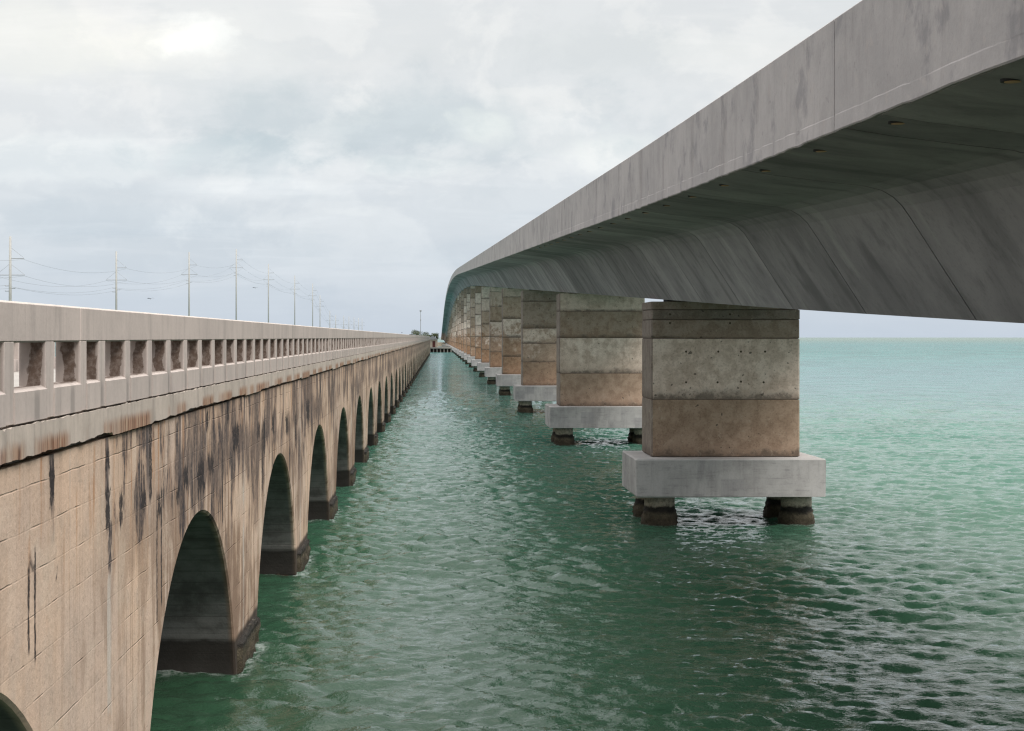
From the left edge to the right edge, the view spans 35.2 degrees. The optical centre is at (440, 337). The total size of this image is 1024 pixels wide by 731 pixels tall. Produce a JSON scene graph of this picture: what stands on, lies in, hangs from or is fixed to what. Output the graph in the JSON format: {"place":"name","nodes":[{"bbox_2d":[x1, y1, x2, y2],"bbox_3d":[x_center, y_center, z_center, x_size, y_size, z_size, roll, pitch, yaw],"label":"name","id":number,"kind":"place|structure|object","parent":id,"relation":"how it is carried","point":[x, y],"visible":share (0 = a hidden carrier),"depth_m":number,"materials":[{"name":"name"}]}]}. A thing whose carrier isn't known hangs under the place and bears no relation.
{"place":"outdoors","nodes":[
{"label":"outdoors","id":0,"kind":"place"},
{"bbox_2d":[0,0,1023,337],"label":"sky","id":1,"kind":"structure","parent":0,"point":[363,152],"materials":[{"name":"white"}]},
{"bbox_2d":[150,338,1023,730],"bbox_3d":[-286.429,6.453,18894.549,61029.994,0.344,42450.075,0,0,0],"label":"water","id":2,"kind":"structure","parent":0,"point":[484,556],"depth_m":42.04,"materials":[{"name":"teal liquid"}]},
{"bbox_2d":[0,236,23,300],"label":"utility pole","id":3,"kind":"object","parent":2,"relation":"in","point":[10,276],"visible":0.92,"depth_m":199.87,"materials":[{"name":"wood"}]},
{"bbox_2d":[107,251,125,309],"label":"utility pole","id":4,"kind":"object","parent":2,"relation":"in","point":[116,272],"visible":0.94,"depth_m":269.88,"materials":[{"name":"wood"}]},
{"bbox_2d":[181,252,196,315],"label":"utility pole","id":5,"kind":"object","parent":2,"relation":"in","point":[189,274],"visible":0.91,"depth_m":345.89,"materials":[{"name":"wood"}]},
{"bbox_2d":[0,300,429,730],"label":"old arch bridge","id":6,"kind":"structure","parent":2,"relation":"in","point":[169,483],"depth_m":21.85,"materials":[{"name":"concrete"}]},
{"bbox_2d":[233,249,241,319],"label":"utility pole","id":7,"kind":"object","parent":2,"relation":"in","point":[236,283],"visible":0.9,"depth_m":416.86,"materials":[{"name":"wood"}]},
{"bbox_2d":[0,259,321,300],"bbox_3d":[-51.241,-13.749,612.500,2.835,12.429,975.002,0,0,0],"label":"power cable","id":8,"kind":"object","parent":7,"relation":"hanging from","point":[135,270],"visible":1,"depth_m":266.26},
{"bbox_2d":[7,274,315,302],"bbox_3d":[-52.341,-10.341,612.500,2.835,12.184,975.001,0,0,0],"label":"power cable","id":9,"kind":"object","parent":7,"relation":"attached to","point":[155,290],"visible":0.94,"depth_m":314.64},
{"bbox_2d":[7,268,337,325],"bbox_3d":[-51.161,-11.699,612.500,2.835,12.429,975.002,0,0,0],"label":"power cable","id":10,"kind":"object","parent":7,"relation":"hanging from","point":[136,282],"visible":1,"depth_m":250.65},
{"bbox_2d":[4,277,350,328],"bbox_3d":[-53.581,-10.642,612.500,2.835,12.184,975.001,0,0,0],"label":"power cable","id":11,"kind":"object","parent":7,"relation":"attached to","point":[152,288],"visible":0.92,"depth_m":310.73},
{"bbox_2d":[5,272,351,326],"bbox_3d":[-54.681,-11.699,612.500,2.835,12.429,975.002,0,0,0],"label":"power cable","id":12,"kind":"object","parent":7,"relation":"hanging from","point":[124,283],"visible":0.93,"depth_m":242.46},
{"bbox_2d":[263,264,273,322],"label":"utility pole","id":13,"kind":"object","parent":2,"relation":"in","point":[268,279],"visible":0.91,"depth_m":491.85,"materials":[{"name":"wood"}]},
{"bbox_2d":[294,276,294,324],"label":"utility pole","id":14,"kind":"object","parent":2,"relation":"in","point":[294,300],"visible":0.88,"depth_m":572.86,"materials":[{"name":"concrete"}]},
{"bbox_2d":[308,284,316,325],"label":"utility pole","id":15,"kind":"object","parent":2,"relation":"in","point":[312,303],"visible":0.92,"depth_m":649.86,"materials":[{"name":"wood"}]},
{"bbox_2d":[430,347,452,351],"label":"concrete dock","id":16,"kind":"object","parent":2,"relation":"in","point":[440,349],"visible":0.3,"depth_m":690.30,"materials":[{"name":"grey concrete"}]},
{"bbox_2d":[430,336,437,346],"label":"concrete hut","id":17,"kind":"object","parent":16,"relation":"on","point":[433,341],"visible":0.73,"depth_m":694.94,"materials":[{"name":"paint"}]},
{"bbox_2d":[441,0,1023,525],"bbox_3d":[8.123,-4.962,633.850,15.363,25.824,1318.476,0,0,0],"label":"box girder bridge","id":18,"kind":"structure","parent":2,"relation":"in","point":[863,156],"depth_m":31.94,"materials":[{"name":"concrete"}]},
{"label":"island land","id":19,"kind":"structure","parent":0,"visible":0},
{"bbox_2d":[411,330,429,335],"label":"coastal tree","id":20,"kind":"object","parent":19,"relation":"on","point":[422,334],"visible":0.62,"depth_m":1146.22,"materials":[{"name":"green plant"}]},
{"bbox_2d":[430,333,438,338],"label":"coastal tree","id":21,"kind":"object","parent":19,"relation":"on","point":[436,335],"visible":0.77,"depth_m":1159.99,"materials":[{"name":"green plant"}]}
]}

